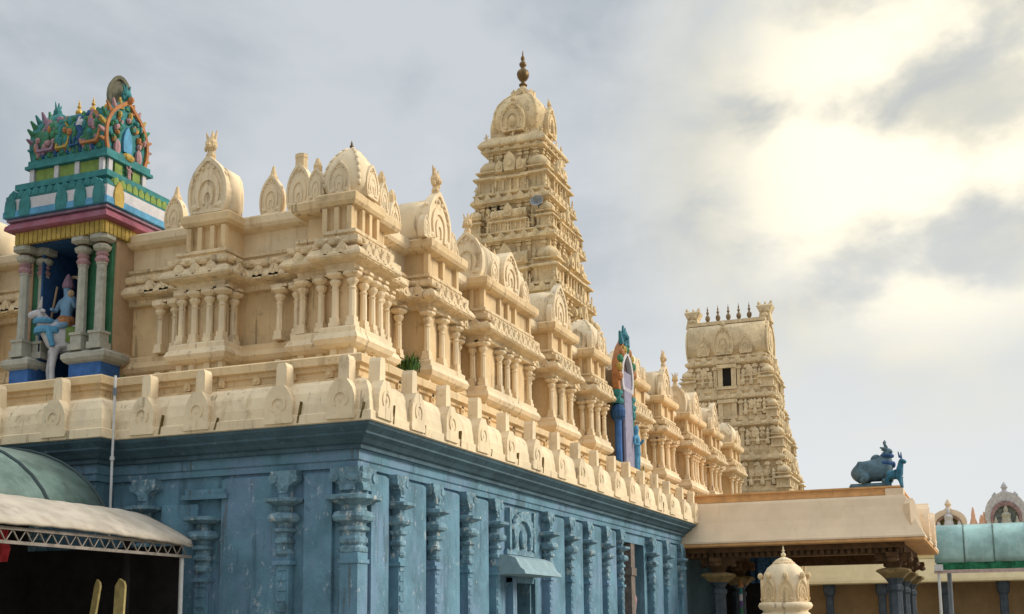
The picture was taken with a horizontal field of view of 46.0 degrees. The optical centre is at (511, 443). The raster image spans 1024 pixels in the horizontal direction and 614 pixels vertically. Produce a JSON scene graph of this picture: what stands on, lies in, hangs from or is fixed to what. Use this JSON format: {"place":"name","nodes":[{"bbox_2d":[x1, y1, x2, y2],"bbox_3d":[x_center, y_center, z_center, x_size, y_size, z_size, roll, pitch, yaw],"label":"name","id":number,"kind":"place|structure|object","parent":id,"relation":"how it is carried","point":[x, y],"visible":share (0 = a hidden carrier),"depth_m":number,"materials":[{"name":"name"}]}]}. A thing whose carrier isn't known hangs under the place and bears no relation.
{"place":"outdoors","nodes":[
{"label":"outdoors","id":0,"kind":"place"},
{"bbox_2d":[0,0,1023,523],"label":"sky","id":1,"kind":"structure","parent":0,"point":[855,168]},
{"bbox_2d":[679,300,805,575],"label":"gateway tower","id":2,"kind":"structure","parent":0,"point":[732,373],"depth_m":54.98,"materials":[{"name":"stone"}]},
{"bbox_3d":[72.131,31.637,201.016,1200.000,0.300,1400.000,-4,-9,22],"label":"ground","id":3,"kind":"structure","parent":0,"visible":0},
{"bbox_2d":[0,447,105,506],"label":"green vault roof","id":4,"kind":"structure","parent":3,"relation":"on","point":[29,473],"depth_m":17.82,"materials":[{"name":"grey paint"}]},
{"bbox_2d":[90,579,101,613],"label":"leaning plank","id":5,"kind":"object","parent":3,"relation":"on","point":[95,597],"visible":1,"depth_m":17.00,"materials":[{"name":"yellow wood"}]},
{"bbox_2d":[0,493,192,613],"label":"sheet awning","id":6,"kind":"object","parent":3,"relation":"on","point":[51,582],"visible":1,"depth_m":18.12,"materials":[{"name":"metal"}]},
{"bbox_2d":[0,529,10,561],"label":"red cloth","id":7,"kind":"object","parent":6,"relation":"hanging from","point":[5,549],"visible":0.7,"depth_m":16.43,"materials":[{"name":"red fabric"}]},
{"bbox_2d":[113,579,126,613],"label":"leaning plank","id":8,"kind":"object","parent":3,"relation":"on","point":[120,596],"visible":1,"depth_m":16.84,"materials":[{"name":"yellow wood"}]},
{"bbox_2d":[0,352,712,613],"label":"temple hall","id":9,"kind":"structure","parent":3,"relation":"on","point":[356,483],"depth_m":19.14,"materials":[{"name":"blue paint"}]},
{"bbox_2d":[0,75,169,383],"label":"painted pavilion","id":10,"kind":"structure","parent":9,"relation":"on","point":[84,204],"depth_m":22.15,"materials":[{"name":"blue paint"}]},
{"bbox_2d":[28,274,77,379],"bbox_3d":[-8.224,-2.120,22.331,1.391,2.142,0.685,2,-9,-16],"label":"deity statue","id":11,"kind":"object","parent":10,"relation":"in","point":[53,333],"visible":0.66,"depth_m":22.08,"materials":[{"name":"blue paint"}]},
{"bbox_2d":[108,375,116,540],"bbox_3d":[-6.294,0.208,18.976,0.071,2.620,0.071,-4,-9,21],"label":"drain pipe","id":12,"kind":"object","parent":9,"relation":"attached to","point":[112,458],"visible":0.97,"depth_m":18.99,"materials":[{"name":"metal"}]},
{"bbox_2d":[0,131,747,494],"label":"shrine gallery","id":13,"kind":"object","parent":9,"relation":"on","point":[344,253],"visible":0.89,"depth_m":22.14,"materials":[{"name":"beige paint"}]},
{"bbox_2d":[397,350,422,373],"bbox_3d":[-1.873,-1.439,21.824,0.553,0.404,0.581,-4,-9,21],"label":"weed tuft","id":14,"kind":"object","parent":13,"relation":"on","point":[412,363],"visible":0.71,"depth_m":21.74,"materials":[{"name":"green plant"}]},
{"bbox_2d":[469,51,607,354],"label":"shrine tower","id":15,"kind":"structure","parent":13,"relation":"on","point":[523,154],"depth_m":39.03,"materials":[{"name":"beige stone"}]},
{"bbox_2d":[530,195,542,207],"bbox_3d":[0.844,-7.697,38.372,0.460,0.343,0.380,-4,-9,21],"label":"loudspeaker","id":16,"kind":"object","parent":15,"relation":"attached to","point":[536,200],"visible":1,"depth_m":38.28,"materials":[{"name":"grey metal"}]},
{"bbox_2d":[600,325,636,467],"bbox_3d":[2.849,-1.154,33.559,0.999,4.321,1.632,-4,-9,21],"label":"painted niche","id":17,"kind":"object","parent":13,"relation":"attached to","point":[620,377],"visible":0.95,"depth_m":33.07,"materials":[{"name":"blue paint"}]},
{"bbox_2d":[633,425,643,469],"bbox_3d":[3.502,0.166,33.588,0.278,1.395,0.576,-4,-9,21],"label":"niche statue","id":18,"kind":"object","parent":9,"relation":"on","point":[637,444],"visible":0.89,"depth_m":33.50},
{"bbox_2d":[737,580,742,613],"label":"painted post","id":19,"kind":"object","parent":3,"relation":"on","point":[740,586],"visible":1,"depth_m":37.34,"materials":[{"name":"green paint"}]},
{"bbox_2d":[758,547,812,613],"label":"domed shrine post","id":20,"kind":"object","parent":3,"relation":"on","point":[784,582],"visible":1,"depth_m":20.99,"materials":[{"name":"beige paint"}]},
{"bbox_2d":[681,485,938,613],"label":"pillared porch","id":21,"kind":"object","parent":3,"relation":"on","point":[726,538],"visible":0.94,"depth_m":35.39,"materials":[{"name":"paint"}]},
{"bbox_2d":[750,557,779,582],"bbox_3d":[8.276,4.034,39.359,0.966,1.001,0.187,-4,-9,21],"label":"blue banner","id":22,"kind":"object","parent":21,"relation":"hanging from","point":[762,565],"visible":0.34,"depth_m":39.38,"materials":[{"name":"fabric"}]},
{"bbox_2d":[849,440,895,487],"bbox_3d":[10.641,0.626,35.577,1.313,1.406,0.879,-4,-9,21],"label":"recumbent bull","id":23,"kind":"object","parent":21,"relation":"on","point":[875,468],"visible":0.84,"depth_m":35.30,"materials":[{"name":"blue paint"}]},
{"bbox_2d":[885,452,905,494],"bbox_3d":[11.087,0.883,34.797,0.632,1.303,0.470,-4,-9,21],"label":"calf statue","id":24,"kind":"object","parent":21,"relation":"on","point":[896,473],"visible":1,"depth_m":34.63,"materials":[{"name":"teal paint"}]},
{"bbox_2d":[806,555,1023,613],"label":"cloister","id":25,"kind":"structure","parent":3,"relation":"on","point":[847,589],"depth_m":57.54,"materials":[{"name":"yellow paint"}]},
{"bbox_2d":[934,522,1023,613],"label":"green canopy","id":26,"kind":"object","parent":3,"relation":"on","point":[983,548],"visible":0.98,"depth_m":47.81,"materials":[{"name":"metal"}]},
{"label":"far shrine","id":27,"kind":"object","parent":3,"relation":"on","visible":0},
{"bbox_2d":[934,500,966,525],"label":"sculpted arch","id":28,"kind":"structure","parent":27,"relation":"on","point":[948,515],"depth_m":61.78,"materials":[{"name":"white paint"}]},
{"bbox_2d":[970,507,977,523],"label":"roof finial","id":29,"kind":"object","parent":27,"relation":"on","point":[973,520],"visible":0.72,"depth_m":61.58,"materials":[{"name":"stone"}]},
{"bbox_2d":[982,512,986,523],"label":"roof finial","id":30,"kind":"object","parent":27,"relation":"on","point":[984,519],"visible":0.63,"depth_m":61.37,"materials":[{"name":"stone"}]},
{"bbox_2d":[985,482,1023,523],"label":"sculpted arch","id":31,"kind":"structure","parent":27,"relation":"on","point":[1004,505],"depth_m":60.93,"materials":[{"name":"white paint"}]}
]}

